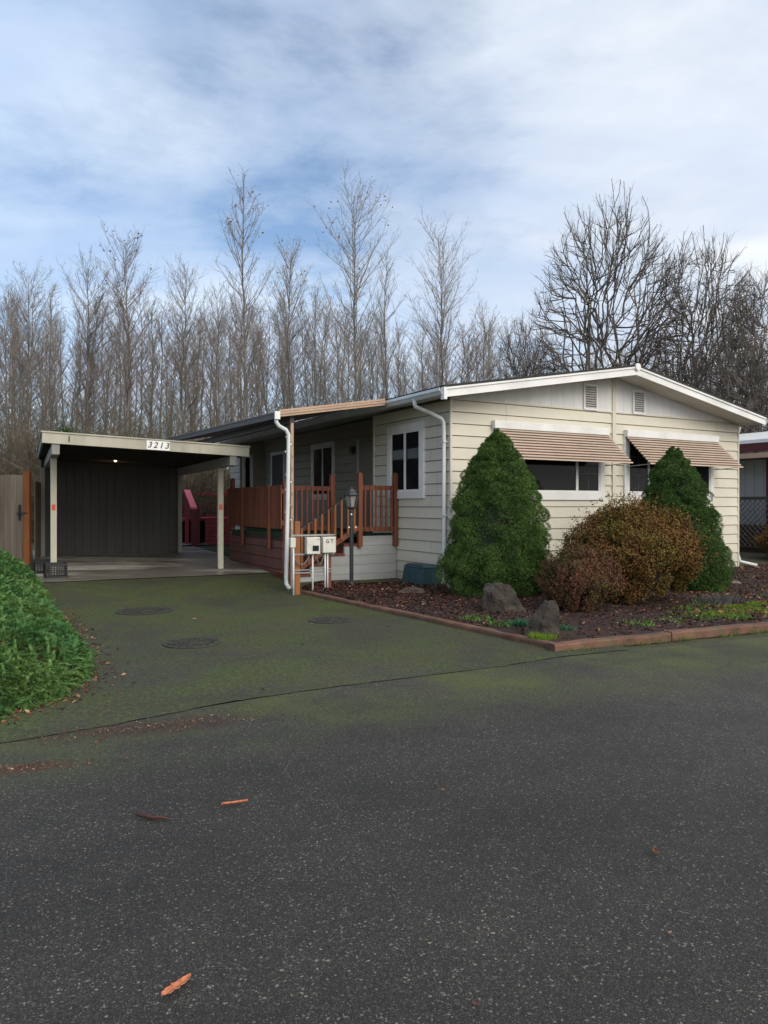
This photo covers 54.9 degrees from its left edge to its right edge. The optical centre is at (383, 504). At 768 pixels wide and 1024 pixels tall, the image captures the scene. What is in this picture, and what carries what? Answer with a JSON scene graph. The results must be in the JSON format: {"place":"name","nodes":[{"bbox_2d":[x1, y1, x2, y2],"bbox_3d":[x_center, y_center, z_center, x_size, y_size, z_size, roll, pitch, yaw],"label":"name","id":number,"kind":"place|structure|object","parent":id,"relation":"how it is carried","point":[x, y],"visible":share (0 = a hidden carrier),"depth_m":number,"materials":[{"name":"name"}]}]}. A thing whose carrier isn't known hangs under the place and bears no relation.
{"place":"outdoors","nodes":[
{"label":"outdoors","id":0,"kind":"place"},
{"bbox_2d":[33,546,270,581],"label":"carport slab","id":1,"kind":"structure","parent":0,"point":[191,561],"depth_m":15.88,"materials":[{"name":"concrete"}]},
{"bbox_2d":[34,481,40,558],"bbox_3d":[-8.166,0.368,17.526,0.080,1.860,1.640,0,0,-20],"label":"fence panel","id":2,"kind":"object","parent":1,"relation":"on","point":[37,520],"visible":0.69,"depth_m":17.22,"materials":[{"name":"wood"}]},
{"bbox_2d":[43,562,67,578],"bbox_3d":[-6.107,1.213,13.747,0.376,0.270,0.316,0,0,-32],"label":"plastic crate","id":3,"kind":"object","parent":1,"relation":"on","point":[63,566],"visible":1,"depth_m":13.67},
{"bbox_2d":[36,431,250,574],"bbox_3d":[-5.660,0.043,16.553,3.770,2.713,6.078,0,0,-26],"label":"carport","id":4,"kind":"object","parent":1,"relation":"on","point":[104,494],"visible":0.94,"depth_m":18.45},
{"bbox_2d":[0,572,631,741],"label":"driveway","id":5,"kind":"structure","parent":0,"point":[253,652],"depth_m":7.70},
{"bbox_2d":[2,613,128,723],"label":"hedge litter","id":6,"kind":"object","parent":5,"relation":"on","point":[52,703],"visible":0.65,"depth_m":6.06,"materials":[{"name":"brown plant"}]},
{"bbox_2d":[116,607,171,614],"bbox_3d":[-3.370,1.488,10.400,0.760,0.020,0.760,0,0,0],"label":"access cover","id":7,"kind":"object","parent":5,"relation":"on","point":[143,610],"visible":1,"depth_m":10.35,"materials":[{"name":"metal"}]},
{"bbox_2d":[162,637,220,648],"bbox_3d":[-2.077,1.488,8.000,0.620,0.020,0.620,0,0,0],"label":"access cover","id":8,"kind":"object","parent":5,"relation":"on","point":[191,642],"visible":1,"depth_m":7.94,"materials":[{"name":"metal"}]},
{"bbox_2d":[162,399,385,589],"bbox_3d":[-3.347,-0.342,17.483,2.235,3.616,10.136,0,0,-30],"label":"patio cover","id":9,"kind":"object","parent":5,"relation":"on","point":[280,419],"visible":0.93,"depth_m":13.18,"materials":[{"name":"white metal"}]},
{"bbox_2d":[309,616,350,623],"bbox_3d":[-0.699,1.488,9.571,0.540,0.020,0.540,0,0,0],"label":"access cover","id":10,"kind":"object","parent":5,"relation":"on","point":[329,620],"visible":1,"depth_m":9.51,"materials":[{"name":"metal"}]},
{"bbox_2d":[300,590,377,609],"bbox_3d":[-0.750,1.473,11.540,0.130,0.074,2.296,0,0,-33],"label":"edging timber","id":11,"kind":"object","parent":5,"relation":"on","point":[345,601],"visible":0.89,"depth_m":11.37,"materials":[{"name":"wood"}]},
{"bbox_2d":[374,606,454,626],"bbox_3d":[0.381,1.472,9.826,0.122,0.076,1.739,0,0,-33],"label":"edging timber","id":12,"kind":"object","parent":5,"relation":"on","point":[426,618],"visible":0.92,"depth_m":9.71,"materials":[{"name":"wood"}]},
{"bbox_2d":[452,622,551,647],"bbox_3d":[1.338,1.472,8.364,0.123,0.076,1.684,0,0,-33],"label":"edging timber","id":13,"kind":"object","parent":5,"relation":"on","point":[500,634],"visible":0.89,"depth_m":8.33,"materials":[{"name":"wood"}]},
{"bbox_2d":[0,637,767,1023],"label":"road","id":14,"kind":"structure","parent":0,"point":[356,865],"depth_m":3.17,"materials":[{"name":"asphalt"}]},
{"bbox_2d":[0,707,333,775],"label":"needle litter","id":15,"kind":"object","parent":14,"relation":"on","point":[17,766],"visible":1,"depth_m":4.87,"materials":[{"name":"brown plant"}]},
{"bbox_2d":[0,636,762,742],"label":"road joint","id":16,"kind":"object","parent":14,"relation":"on","point":[333,686],"visible":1,"depth_m":5.89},
{"bbox_2d":[0,0,767,470],"label":"sky","id":17,"kind":"structure","parent":0,"point":[501,115],"materials":[{"name":"blue"}]},
{"bbox_2d":[10,540,767,741],"bbox_3d":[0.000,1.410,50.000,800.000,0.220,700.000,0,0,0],"label":"ground","id":18,"kind":"structure","parent":0,"point":[758,558],"depth_m":8.54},
{"bbox_2d":[0,285,27,461],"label":"bare poplar","id":19,"kind":"object","parent":18,"relation":"on","point":[1,332],"visible":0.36,"depth_m":57.67,"materials":[{"name":"brown plant"}]},
{"bbox_2d":[0,471,31,563],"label":"wooden fence","id":20,"kind":"object","parent":18,"relation":"on","point":[15,515],"visible":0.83,"depth_m":16.45,"materials":[{"name":"brown wood"}]},
{"bbox_2d":[2,343,35,451],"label":"bare poplar","id":21,"kind":"object","parent":18,"relation":"on","point":[24,360],"visible":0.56,"depth_m":41.94,"materials":[{"name":"brown plant"}]},
{"bbox_2d":[0,292,51,458],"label":"bare poplar","id":22,"kind":"object","parent":18,"relation":"on","point":[8,405],"visible":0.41,"depth_m":46.81,"materials":[{"name":"brown plant"}]},
{"bbox_2d":[0,290,63,449],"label":"bare poplar","id":23,"kind":"object","parent":18,"relation":"on","point":[31,351],"visible":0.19,"depth_m":54.66,"materials":[{"name":"grey plant"}]},
{"bbox_2d":[0,254,65,460],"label":"bare poplar","id":24,"kind":"object","parent":18,"relation":"on","point":[34,361],"visible":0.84,"depth_m":42.09,"materials":[{"name":"grey plant"}]},
{"bbox_2d":[13,330,71,452],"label":"bare poplar","id":25,"kind":"object","parent":18,"relation":"on","point":[43,406],"visible":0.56,"depth_m":42.27,"materials":[{"name":"grey plant"}]},
{"bbox_2d":[0,548,101,720],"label":"juniper hedge","id":26,"kind":"object","parent":18,"relation":"on","point":[45,654],"visible":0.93,"depth_m":6.39,"materials":[{"name":"plant"}]},
{"bbox_2d":[32,282,70,428],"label":"bare poplar","id":27,"kind":"object","parent":18,"relation":"on","point":[50,304],"visible":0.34,"depth_m":60.49,"materials":[{"name":"grey plant"}]},
{"bbox_2d":[29,307,76,428],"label":"bare poplar","id":28,"kind":"object","parent":18,"relation":"on","point":[54,368],"visible":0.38,"depth_m":53.97,"materials":[{"name":"grey plant"}]},
{"bbox_2d":[51,317,72,426],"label":"bare poplar","id":29,"kind":"object","parent":18,"relation":"on","point":[63,345],"visible":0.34,"depth_m":58.71,"materials":[{"name":"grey plant"}]},
{"bbox_2d":[48,337,105,429],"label":"bare poplar","id":30,"kind":"object","parent":18,"relation":"on","point":[73,387],"visible":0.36,"depth_m":44.97,"materials":[{"name":"grey plant"}]},
{"bbox_2d":[64,296,94,431],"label":"bare poplar","id":31,"kind":"object","parent":18,"relation":"on","point":[79,356],"visible":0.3,"depth_m":49.29,"materials":[{"name":"grey plant"}]},
{"bbox_2d":[66,300,111,431],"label":"bare poplar","id":32,"kind":"object","parent":18,"relation":"on","point":[91,376],"visible":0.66,"depth_m":43.29,"materials":[{"name":"grey plant"}]},
{"bbox_2d":[53,243,139,433],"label":"bare poplar","id":33,"kind":"object","parent":18,"relation":"on","point":[88,345],"visible":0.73,"depth_m":42.76,"materials":[{"name":"grey plant"}]},
{"bbox_2d":[79,307,140,434],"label":"bare poplar","id":34,"kind":"object","parent":18,"relation":"on","point":[108,374],"visible":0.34,"depth_m":46.92,"materials":[{"name":"grey plant"}]},
{"bbox_2d":[93,344,128,435],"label":"bare poplar","id":35,"kind":"object","parent":18,"relation":"on","point":[111,387],"visible":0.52,"depth_m":40.64,"materials":[{"name":"grey plant"}]},
{"bbox_2d":[97,328,135,433],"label":"bare poplar","id":36,"kind":"object","parent":18,"relation":"on","point":[116,388],"visible":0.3,"depth_m":54.96,"materials":[{"name":"grey plant"}]},
{"bbox_2d":[94,221,169,436],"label":"bare poplar","id":37,"kind":"object","parent":18,"relation":"on","point":[120,301],"visible":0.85,"depth_m":41.96,"materials":[{"name":"grey plant"}]},
{"bbox_2d":[0,366,268,542],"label":"thicket","id":38,"kind":"object","parent":18,"relation":"on","point":[16,466],"visible":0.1,"depth_m":26.29,"materials":[{"name":"plant"}]},
{"bbox_2d":[121,280,160,436],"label":"bare poplar","id":39,"kind":"object","parent":18,"relation":"on","point":[142,346],"visible":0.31,"depth_m":59.00,"materials":[{"name":"grey plant"}]},
{"bbox_2d":[119,328,170,434],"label":"bare poplar","id":40,"kind":"object","parent":18,"relation":"on","point":[139,347],"visible":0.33,"depth_m":52.71,"materials":[{"name":"grey plant"}]},
{"bbox_2d":[140,325,164,435],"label":"bare poplar","id":41,"kind":"object","parent":18,"relation":"on","point":[157,359],"visible":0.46,"depth_m":55.20,"materials":[{"name":"grey plant"}]},
{"bbox_2d":[133,306,199,438],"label":"bare poplar","id":42,"kind":"object","parent":18,"relation":"on","point":[161,396],"visible":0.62,"depth_m":43.48,"materials":[{"name":"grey plant"}]},
{"bbox_2d":[150,252,208,441],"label":"bare poplar","id":43,"kind":"object","parent":18,"relation":"on","point":[189,333],"visible":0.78,"depth_m":44.92,"materials":[{"name":"grey plant"}]},
{"bbox_2d":[153,316,214,433],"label":"bare poplar","id":44,"kind":"object","parent":18,"relation":"on","point":[185,387],"visible":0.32,"depth_m":54.02,"materials":[{"name":"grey plant"}]},
{"bbox_2d":[173,330,214,440],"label":"bare poplar","id":45,"kind":"object","parent":18,"relation":"on","point":[194,411],"visible":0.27,"depth_m":58.66,"materials":[{"name":"grey plant"}]},
{"bbox_2d":[180,307,211,439],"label":"bare poplar","id":46,"kind":"object","parent":18,"relation":"on","point":[197,365],"visible":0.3,"depth_m":60.03,"materials":[{"name":"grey plant"}]},
{"bbox_2d":[182,490,230,546],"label":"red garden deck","id":47,"kind":"structure","parent":18,"relation":"on","point":[195,518],"depth_m":23.53,"materials":[{"name":"paint"}]},
{"bbox_2d":[180,320,236,440],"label":"bare poplar","id":48,"kind":"object","parent":18,"relation":"on","point":[206,384],"visible":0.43,"depth_m":44.73,"materials":[{"name":"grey plant"}]},
{"bbox_2d":[187,279,240,425],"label":"bare poplar","id":49,"kind":"object","parent":18,"relation":"on","point":[222,310],"visible":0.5,"depth_m":47.67,"materials":[{"name":"grey plant"}]},
{"bbox_2d":[200,316,230,429],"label":"bare poplar","id":50,"kind":"object","parent":18,"relation":"on","point":[215,397],"visible":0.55,"depth_m":43.65,"materials":[{"name":"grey plant"}]},
{"bbox_2d":[199,308,234,470],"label":"bare poplar","id":51,"kind":"object","parent":18,"relation":"on","point":[224,375],"visible":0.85,"depth_m":40.32,"materials":[{"name":"grey plant"}]},
{"bbox_2d":[201,306,249,420],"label":"bare poplar","id":52,"kind":"object","parent":18,"relation":"on","point":[229,359],"visible":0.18,"depth_m":60.05,"materials":[{"name":"grey plant"}]},
{"bbox_2d":[208,168,278,421],"bbox_3d":[-7.223,-8.007,38.019,3.802,18.627,3.715,0,0,0],"label":"bare poplar","id":53,"kind":"object","parent":18,"relation":"on","point":[244,368],"visible":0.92,"depth_m":37.86,"materials":[{"name":"grey plant"}]},
{"bbox_2d":[217,286,274,419],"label":"bare poplar","id":54,"kind":"object","parent":18,"relation":"on","point":[234,385],"visible":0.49,"depth_m":44.00,"materials":[{"name":"grey plant"}]},
{"bbox_2d":[232,323,268,416],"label":"bare poplar","id":55,"kind":"object","parent":18,"relation":"on","point":[252,394],"visible":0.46,"depth_m":47.34,"materials":[{"name":"grey plant"}]},
{"bbox_2d":[232,294,278,416],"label":"bare poplar","id":56,"kind":"object","parent":18,"relation":"on","point":[259,357],"visible":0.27,"depth_m":56.58,"materials":[{"name":"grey plant"}]},
{"bbox_2d":[247,326,278,413],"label":"bare poplar","id":57,"kind":"object","parent":18,"relation":"on","point":[265,389],"visible":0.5,"depth_m":46.61,"materials":[{"name":"grey plant"}]},
{"bbox_2d":[268,300,295,411],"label":"bare poplar","id":58,"kind":"object","parent":18,"relation":"on","point":[284,397],"visible":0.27,"depth_m":58.89,"materials":[{"name":"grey plant"}]},
{"bbox_2d":[256,233,321,412],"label":"bare poplar","id":59,"kind":"object","parent":18,"relation":"on","point":[289,292],"visible":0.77,"depth_m":44.04,"materials":[{"name":"grey plant"}]},
{"bbox_2d":[266,350,317,421],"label":"bare poplar","id":60,"kind":"object","parent":18,"relation":"on","point":[293,387],"visible":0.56,"depth_m":41.12,"materials":[{"name":"grey plant"}]},
{"bbox_2d":[294,296,316,406],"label":"bare poplar","id":61,"kind":"object","parent":18,"relation":"on","point":[304,341],"visible":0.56,"depth_m":43.70,"materials":[{"name":"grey plant"}]},
{"bbox_2d":[227,472,397,581],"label":"porch deck","id":62,"kind":"structure","parent":18,"relation":"on","point":[374,555],"depth_m":14.54,"materials":[{"name":"brown wood"}]},
{"bbox_2d":[289,521,335,594],"bbox_3d":[-1.196,0.910,12.341,0.815,1.280,0.221,0,0,-28],"label":"utility stand","id":63,"kind":"object","parent":18,"relation":"on","point":[328,545],"visible":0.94,"depth_m":12.27,"materials":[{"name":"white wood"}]},
{"bbox_2d":[298,333,331,417],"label":"bare poplar","id":64,"kind":"object","parent":18,"relation":"on","point":[315,385],"visible":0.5,"depth_m":42.12,"materials":[{"name":"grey plant"}]},
{"bbox_2d":[293,282,339,419],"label":"bare poplar","id":65,"kind":"object","parent":18,"relation":"on","point":[314,328],"visible":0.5,"depth_m":46.90,"materials":[{"name":"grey plant"}]},
{"bbox_2d":[296,303,336,407],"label":"bare poplar","id":66,"kind":"object","parent":18,"relation":"on","point":[321,339],"visible":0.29,"depth_m":57.21,"materials":[{"name":"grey plant"}]},
{"bbox_2d":[307,294,350,406],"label":"bare poplar","id":67,"kind":"object","parent":18,"relation":"on","point":[325,331],"visible":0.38,"depth_m":55.85,"materials":[{"name":"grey plant"}]},
{"bbox_2d":[323,312,363,403],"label":"bare poplar","id":68,"kind":"object","parent":18,"relation":"on","point":[335,336],"visible":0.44,"depth_m":69.51,"materials":[{"name":"grey plant"}]},
{"bbox_2d":[327,307,362,402],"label":"bare poplar","id":69,"kind":"object","parent":18,"relation":"on","point":[348,356],"visible":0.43,"depth_m":69.51,"materials":[{"name":"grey plant"}]},
{"bbox_2d":[344,486,358,584],"bbox_3d":[-0.580,0.595,13.190,0.296,1.850,0.256,0,0,-20],"label":"lamp post","id":70,"kind":"object","parent":18,"relation":"on","point":[351,494],"visible":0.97,"depth_m":13.15,"materials":[{"name":"black metal"}]},
{"bbox_2d":[305,157,398,403],"bbox_3d":[-1.686,-7.972,38.401,5.180,18.552,5.278,0,0,0],"label":"bare poplar","id":71,"kind":"object","parent":18,"relation":"on","point":[353,317],"visible":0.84,"depth_m":38.20,"materials":[{"name":"grey plant"}]},
{"bbox_2d":[365,307,388,398],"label":"bare poplar","id":72,"kind":"object","parent":18,"relation":"on","point":[376,376],"visible":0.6,"depth_m":45.74,"materials":[{"name":"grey plant"}]},
{"bbox_2d":[0,352,766,483],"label":"undergrowth","id":73,"kind":"object","parent":18,"relation":"on","point":[185,403],"depth_m":38.19,"materials":[{"name":"plant"}]},
{"bbox_2d":[361,247,409,398],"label":"bare poplar","id":74,"kind":"object","parent":18,"relation":"on","point":[386,377],"visible":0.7,"depth_m":46.86,"materials":[{"name":"grey plant"}]},
{"bbox_2d":[397,211,487,392],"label":"bare poplar","id":75,"kind":"object","parent":18,"relation":"on","point":[440,268],"visible":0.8,"depth_m":44.05,"materials":[{"name":"grey plant"}]},
{"bbox_2d":[430,315,510,386],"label":"bare poplar","id":76,"kind":"object","parent":18,"relation":"on","point":[464,354],"visible":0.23,"depth_m":47.05,"materials":[{"name":"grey plant"}]},
{"bbox_2d":[453,295,512,382],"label":"bare poplar","id":77,"kind":"object","parent":18,"relation":"on","point":[484,332],"visible":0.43,"depth_m":46.03,"materials":[{"name":"grey plant"}]},
{"bbox_2d":[216,363,767,582],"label":"mobile home","id":78,"kind":"object","parent":18,"relation":"on","point":[581,439],"visible":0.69,"depth_m":14.67,"materials":[{"name":"beige"}]},
{"bbox_2d":[242,455,252,487],"bbox_3d":[-4.243,-0.850,23.001,0.340,1.420,0.055,0,0,-30],"label":"window","id":79,"kind":"structure","parent":78,"relation":"in","point":[247,462],"depth_m":23.00,"materials":[{"name":"glass"}]},
{"bbox_2d":[271,450,285,485],"bbox_3d":[-3.179,-0.515,22.212,0.050,2.170,1.120,0,0,-30],"label":"window","id":80,"kind":"structure","parent":78,"relation":"in","point":[278,459],"depth_m":22.15,"materials":[{"name":"glass"}]},
{"bbox_2d":[311,441,334,499],"bbox_3d":[-1.611,-0.880,19.468,0.055,1.500,1.420,0,0,-30],"label":"window","id":81,"kind":"structure","parent":78,"relation":"in","point":[322,454],"depth_m":19.44,"materials":[{"name":"glass"}]},
{"bbox_2d":[357,440,375,526],"bbox_3d":[-0.381,-0.495,17.292,0.045,2.130,1.000,0,0,-30],"label":"door","id":82,"kind":"structure","parent":78,"relation":"in","point":[364,448],"depth_m":17.31,"materials":[{"name":"paint"}]},
{"bbox_2d":[387,421,424,498],"bbox_3d":[0.413,-0.840,14.287,0.055,1.440,1.350,0,0,-30],"label":"window","id":83,"kind":"structure","parent":78,"relation":"in","point":[405,442],"depth_m":14.20,"materials":[{"name":"white paint"}]},
{"bbox_2d":[492,428,604,499],"bbox_3d":[3.184,-0.790,14.111,2.800,1.390,0.055,0,0,-30],"label":"window","id":84,"kind":"structure","parent":78,"relation":"in","point":[556,479],"depth_m":14.32,"materials":[{"name":"white paint"}]},
{"bbox_2d":[623,432,713,500],"bbox_3d":[6.110,-0.790,15.772,2.810,1.390,0.055,0,0,-30],"label":"window","id":85,"kind":"structure","parent":78,"relation":"in","point":[634,477],"depth_m":15.27,"materials":[{"name":"white paint"}]},
{"bbox_2d":[486,308,571,378],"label":"bare maple","id":86,"kind":"object","parent":18,"relation":"on","point":[512,368],"visible":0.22,"depth_m":40.84,"materials":[{"name":"brown plant"}]},
{"bbox_2d":[302,564,767,641],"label":"mulch bed","id":87,"kind":"object","parent":18,"relation":"on","point":[589,631],"visible":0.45,"depth_m":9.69,"materials":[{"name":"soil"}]},
{"bbox_2d":[402,563,439,584],"bbox_3d":[0.650,1.250,13.184,0.410,0.400,0.717,0,0,-30],"label":"utility chest","id":88,"kind":"object","parent":87,"relation":"on","point":[420,573],"visible":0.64,"depth_m":12.95,"materials":[{"name":"teal plastic"}]},
{"bbox_2d":[435,427,551,597],"bbox_3d":[1.751,0.143,11.741,1.924,2.754,1.695,0,0,0],"label":"dwarf spruce","id":89,"kind":"object","parent":87,"relation":"on","point":[495,506],"visible":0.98,"depth_m":11.31,"materials":[{"name":"green plant"}]},
{"bbox_2d":[481,582,525,611],"bbox_3d":[1.594,1.273,9.876,0.620,0.492,0.460,0,0,0],"label":"boulder","id":90,"kind":"object","parent":87,"relation":"on","point":[499,596],"visible":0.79,"depth_m":9.70,"materials":[{"name":"stone"}]},
{"bbox_2d":[304,566,767,634],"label":"bed leaves","id":91,"kind":"object","parent":87,"relation":"on","point":[721,611],"visible":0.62,"depth_m":10.65,"materials":[{"name":"brown plant"}]},
{"bbox_2d":[533,540,630,612],"bbox_3d":[2.608,0.969,9.846,1.240,1.001,1.117,0,0,0],"label":"burgundy shrub","id":92,"kind":"object","parent":87,"relation":"on","point":[584,579],"visible":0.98,"depth_m":9.60,"materials":[{"name":"brown plant"}]},
{"bbox_2d":[459,594,767,626],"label":"bed weeds","id":93,"kind":"object","parent":87,"relation":"on","point":[746,616],"visible":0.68,"depth_m":9.21,"materials":[{"name":"green plant"}]},
{"bbox_2d":[551,488,717,604],"bbox_3d":[3.674,0.614,10.832,2.367,1.711,1.909,0,0,0],"label":"bronze shrub","id":94,"kind":"object","parent":87,"relation":"on","point":[651,550],"visible":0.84,"depth_m":10.37,"materials":[{"name":"brown plant"}]},
{"bbox_2d":[638,446,736,590],"bbox_3d":[5.069,0.248,12.765,1.814,2.544,1.750,0,0,0],"label":"dwarf spruce","id":95,"kind":"object","parent":87,"relation":"on","point":[675,479],"visible":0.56,"depth_m":12.33,"materials":[{"name":"green plant"}]},
{"bbox_2d":[687,591,753,604],"bbox_3d":[4.851,1.348,10.717,0.886,0.191,0.717,0,0,-29],"label":"lavender","id":96,"kind":"object","parent":87,"relation":"on","point":[723,599],"visible":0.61,"depth_m":10.69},
{"bbox_2d":[700,600,767,616],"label":"ground cover plants","id":97,"kind":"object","parent":87,"relation":"on","point":[746,607],"depth_m":10.02,"materials":[{"name":"green plant"}]},
{"bbox_2d":[547,631,670,650],"bbox_3d":[2.435,1.463,7.925,1.571,0.094,0.142,0,0,-24],"label":"edging timber","id":98,"kind":"object","parent":18,"relation":"on","point":[627,640],"visible":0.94,"depth_m":7.86,"materials":[{"name":"wood"}]},
{"bbox_2d":[516,180,702,383],"bbox_3d":[9.829,-6.465,32.849,8.422,15.530,9.467,0,0,0],"label":"bare maple","id":99,"kind":"object","parent":18,"relation":"on","point":[588,330],"visible":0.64,"depth_m":32.15,"materials":[{"name":"brown plant"}]},
{"bbox_2d":[619,225,767,433],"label":"bare maple","id":100,"kind":"object","parent":18,"relation":"on","point":[694,374],"visible":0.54,"depth_m":30.48,"materials":[{"name":"brown plant"}]},
{"bbox_2d":[664,622,767,640],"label":"edging timber","id":101,"kind":"object","parent":18,"relation":"on","point":[716,631],"visible":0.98,"depth_m":8.50,"materials":[{"name":"wood"}]},
{"bbox_2d":[687,286,767,452],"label":"bare maple","id":102,"kind":"object","parent":18,"relation":"on","point":[766,426],"visible":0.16,"depth_m":35.82,"materials":[{"name":"brown plant"}]},
{"bbox_2d":[694,261,767,453],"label":"bare maple","id":103,"kind":"object","parent":18,"relation":"on","point":[740,329],"visible":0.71,"depth_m":28.66,"materials":[{"name":"brown plant"}]},
{"bbox_2d":[739,431,767,524],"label":"neighbour house","id":104,"kind":"structure","parent":18,"relation":"on","point":[753,476],"depth_m":22.45,"materials":[{"name":"paint"}]},
{"bbox_2d":[739,496,767,552],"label":"lattice rail","id":105,"kind":"object","parent":18,"relation":"on","point":[747,532],"visible":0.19,"depth_m":21.65,"materials":[{"name":"brown wood"}]},
{"bbox_2d":[523,600,560,635],"bbox_3d":[1.742,1.288,8.250,0.440,0.463,0.342,0,0,0],"label":"boulder","id":106,"kind":"object","parent":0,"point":[546,618],"visible":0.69,"depth_m":8.14,"materials":[{"name":"stone"}]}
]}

